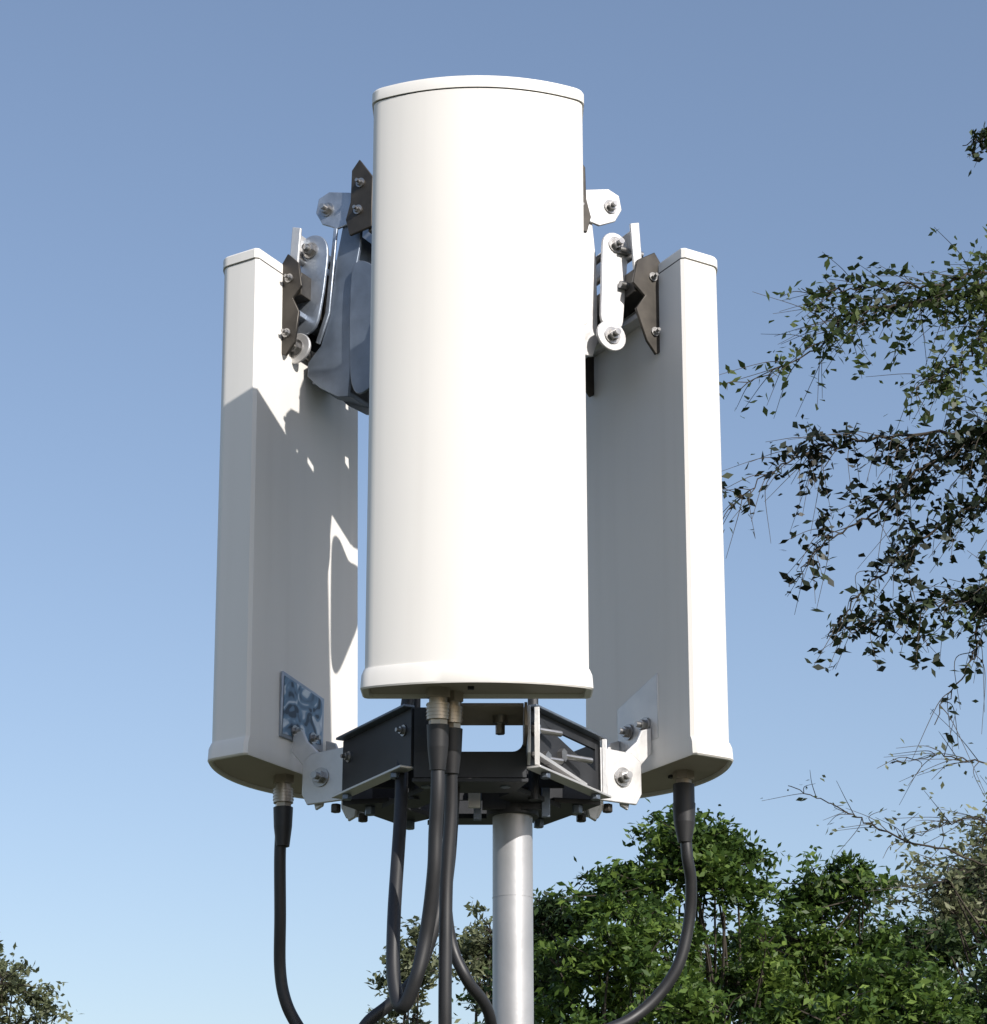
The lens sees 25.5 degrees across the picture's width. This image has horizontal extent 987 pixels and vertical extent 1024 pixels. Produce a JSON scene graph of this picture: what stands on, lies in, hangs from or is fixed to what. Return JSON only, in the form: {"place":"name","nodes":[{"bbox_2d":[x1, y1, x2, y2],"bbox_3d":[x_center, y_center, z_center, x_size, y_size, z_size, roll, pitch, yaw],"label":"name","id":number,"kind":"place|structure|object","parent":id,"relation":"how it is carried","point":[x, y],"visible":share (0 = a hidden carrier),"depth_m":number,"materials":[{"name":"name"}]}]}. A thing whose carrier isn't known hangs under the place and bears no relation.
{"place":"outdoors","nodes":[
{"label":"outdoors","id":0,"kind":"place"},
{"bbox_2d":[0,0,986,1023],"label":"sky","id":1,"kind":"structure","parent":0,"point":[146,145],"materials":[{"name":"blue"}]},
{"label":"ground","id":2,"kind":"structure","parent":0,"visible":0},
{"bbox_2d":[0,940,73,1023],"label":"broadleaf tree","id":3,"kind":"object","parent":2,"relation":"on","point":[13,985],"visible":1,"depth_m":18.73,"materials":[{"name":"green plant"}]},
{"bbox_2d":[364,915,471,1023],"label":"broadleaf tree","id":4,"kind":"object","parent":2,"relation":"on","point":[407,954],"visible":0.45,"depth_m":19.72,"materials":[{"name":"green plant"}]},
{"bbox_2d":[425,896,492,1023],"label":"broadleaf tree","id":5,"kind":"object","parent":2,"relation":"on","point":[474,948],"visible":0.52,"depth_m":18.68,"materials":[{"name":"green plant"}]},
{"bbox_2d":[492,813,533,1023],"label":"mounting pole","id":6,"kind":"object","parent":2,"relation":"on","point":[513,982],"visible":0.73,"depth_m":2.54,"materials":[{"name":"metal"}]},
{"bbox_2d":[331,699,610,829],"bbox_3d":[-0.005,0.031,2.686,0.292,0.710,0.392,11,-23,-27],"label":"pole mount frame","id":7,"kind":"object","parent":6,"relation":"attached to","point":[543,775],"visible":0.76,"depth_m":2.55,"materials":[{"name":"metal"}]},
{"bbox_2d":[279,160,372,822],"bbox_3d":[-0.163,-0.042,2.834,0.206,0.894,0.186,-11,-23,28],"label":"tilt bracket","id":8,"kind":"object","parent":7,"relation":"attached to","point":[326,305],"visible":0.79,"depth_m":2.89,"materials":[{"name":"metal"}]},
{"bbox_2d":[208,248,357,847],"bbox_3d":[-0.282,0.057,2.849,0.096,0.772,0.252,-13,-24,27],"label":"sector antenna","id":9,"kind":"object","parent":8,"relation":"attached to","point":[287,576],"visible":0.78,"depth_m":2.80,"materials":[{"name":"plastic"}]},
{"bbox_2d":[274,842,303,1023],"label":"coaxial cable","id":10,"kind":"object","parent":9,"relation":"hanging from","point":[287,1005],"visible":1,"depth_m":2.68,"materials":[{"name":"rubber"}]},
{"bbox_2d":[572,165,660,822],"bbox_3d":[0.095,-0.045,2.826,0.204,0.894,0.186,11,-23,-28],"label":"tilt bracket","id":11,"kind":"object","parent":7,"relation":"attached to","point":[616,301],"visible":0.47,"depth_m":2.88,"materials":[{"name":"metal"}]},
{"bbox_2d":[586,248,732,843],"bbox_3d":[0.224,0.057,2.848,0.096,0.770,0.252,12,-24,-28],"label":"sector antenna","id":12,"kind":"object","parent":11,"relation":"attached to","point":[656,591],"visible":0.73,"depth_m":2.80,"materials":[{"name":"plastic"}]},
{"bbox_2d":[607,842,696,1023],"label":"coaxial cable","id":13,"kind":"object","parent":12,"relation":"hanging from","point":[652,1001],"visible":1,"depth_m":2.66,"materials":[{"name":"rubber"}]},
{"bbox_3d":[-0.026,-0.275,2.653,0.186,0.344,0.236,0,-21,0],"label":"tilt bracket","id":14,"kind":"object","parent":7,"relation":"attached to","visible":0},
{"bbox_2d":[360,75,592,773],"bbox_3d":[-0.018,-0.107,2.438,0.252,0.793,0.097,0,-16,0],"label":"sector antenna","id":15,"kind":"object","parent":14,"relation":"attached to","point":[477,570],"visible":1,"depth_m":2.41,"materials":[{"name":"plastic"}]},
{"bbox_2d":[359,813,443,1023],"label":"coaxial cable","id":16,"kind":"object","parent":15,"relation":"hanging from","point":[379,1012],"visible":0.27,"depth_m":2.36,"materials":[{"name":"rubber"}]},
{"bbox_2d":[386,699,444,1013],"bbox_3d":[-0.094,0.335,2.417,0.052,0.451,0.201,3,-21,-9],"label":"coaxial cable","id":17,"kind":"object","parent":15,"relation":"hanging from","point":[401,1001],"visible":0.88,"depth_m":2.33,"materials":[{"name":"rubber"}]},
{"bbox_2d":[438,773,457,1023],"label":"coaxial cable","id":18,"kind":"object","parent":15,"relation":"hanging from","point":[446,907],"visible":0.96,"depth_m":2.33,"materials":[{"name":"rubber"}]},
{"bbox_2d":[452,787,496,1023],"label":"coaxial cable","id":19,"kind":"object","parent":6,"relation":"attached to","point":[476,992],"visible":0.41,"depth_m":2.40,"materials":[{"name":"rubber"}]},
{"bbox_2d":[452,866,611,1023],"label":"broadleaf tree","id":20,"kind":"object","parent":2,"relation":"on","point":[549,921],"visible":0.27,"depth_m":16.81,"materials":[{"name":"green plant"}]},
{"bbox_2d":[533,878,720,1023],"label":"broadleaf tree","id":21,"kind":"object","parent":2,"relation":"on","point":[629,955],"visible":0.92,"depth_m":14.61,"materials":[{"name":"green plant"}]},
{"bbox_2d":[547,798,806,1023],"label":"broadleaf tree","id":22,"kind":"object","parent":2,"relation":"on","point":[721,855],"visible":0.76,"depth_m":15.74,"materials":[{"name":"green plant"}]},
{"bbox_2d":[608,955,773,1023],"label":"broadleaf tree","id":23,"kind":"object","parent":2,"relation":"on","point":[696,1007],"visible":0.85,"depth_m":12.05,"materials":[{"name":"green plant"}]},
{"bbox_2d":[660,908,841,1021],"bbox_3d":[2.045,5.532,17.112,1.864,4.881,1.828,0,-21,0],"label":"broadleaf tree","id":24,"kind":"object","parent":2,"relation":"on","point":[727,937],"visible":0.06,"depth_m":17.80,"materials":[{"name":"green plant"}]},
{"bbox_2d":[702,845,953,1023],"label":"broadleaf tree","id":25,"kind":"object","parent":2,"relation":"on","point":[816,899],"visible":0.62,"depth_m":16.67,"materials":[{"name":"green plant"}]},
{"bbox_2d":[719,121,986,885],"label":"overhanging tree","id":26,"kind":"object","parent":2,"relation":"on","point":[975,595],"visible":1,"depth_m":7.55,"materials":[{"name":"green plant"}]},
{"bbox_2d":[764,937,986,1023],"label":"broadleaf tree","id":27,"kind":"object","parent":2,"relation":"on","point":[895,996],"visible":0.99,"depth_m":12.65,"materials":[{"name":"green plant"}]},
{"bbox_2d":[840,775,986,1017],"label":"broadleaf tree","id":28,"kind":"object","parent":2,"relation":"on","point":[952,881],"visible":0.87,"depth_m":13.86,"materials":[{"name":"green plant"}]},
{"bbox_2d":[845,843,986,1020],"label":"broadleaf tree","id":29,"kind":"object","parent":2,"relation":"on","point":[946,942],"visible":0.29,"depth_m":18.42,"materials":[{"name":"green plant"}]},
{"bbox_2d":[961,939,986,1023],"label":"broadleaf tree","id":30,"kind":"object","parent":2,"relation":"on","point":[974,974],"visible":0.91,"depth_m":12.82,"materials":[{"name":"green plant"}]}
]}

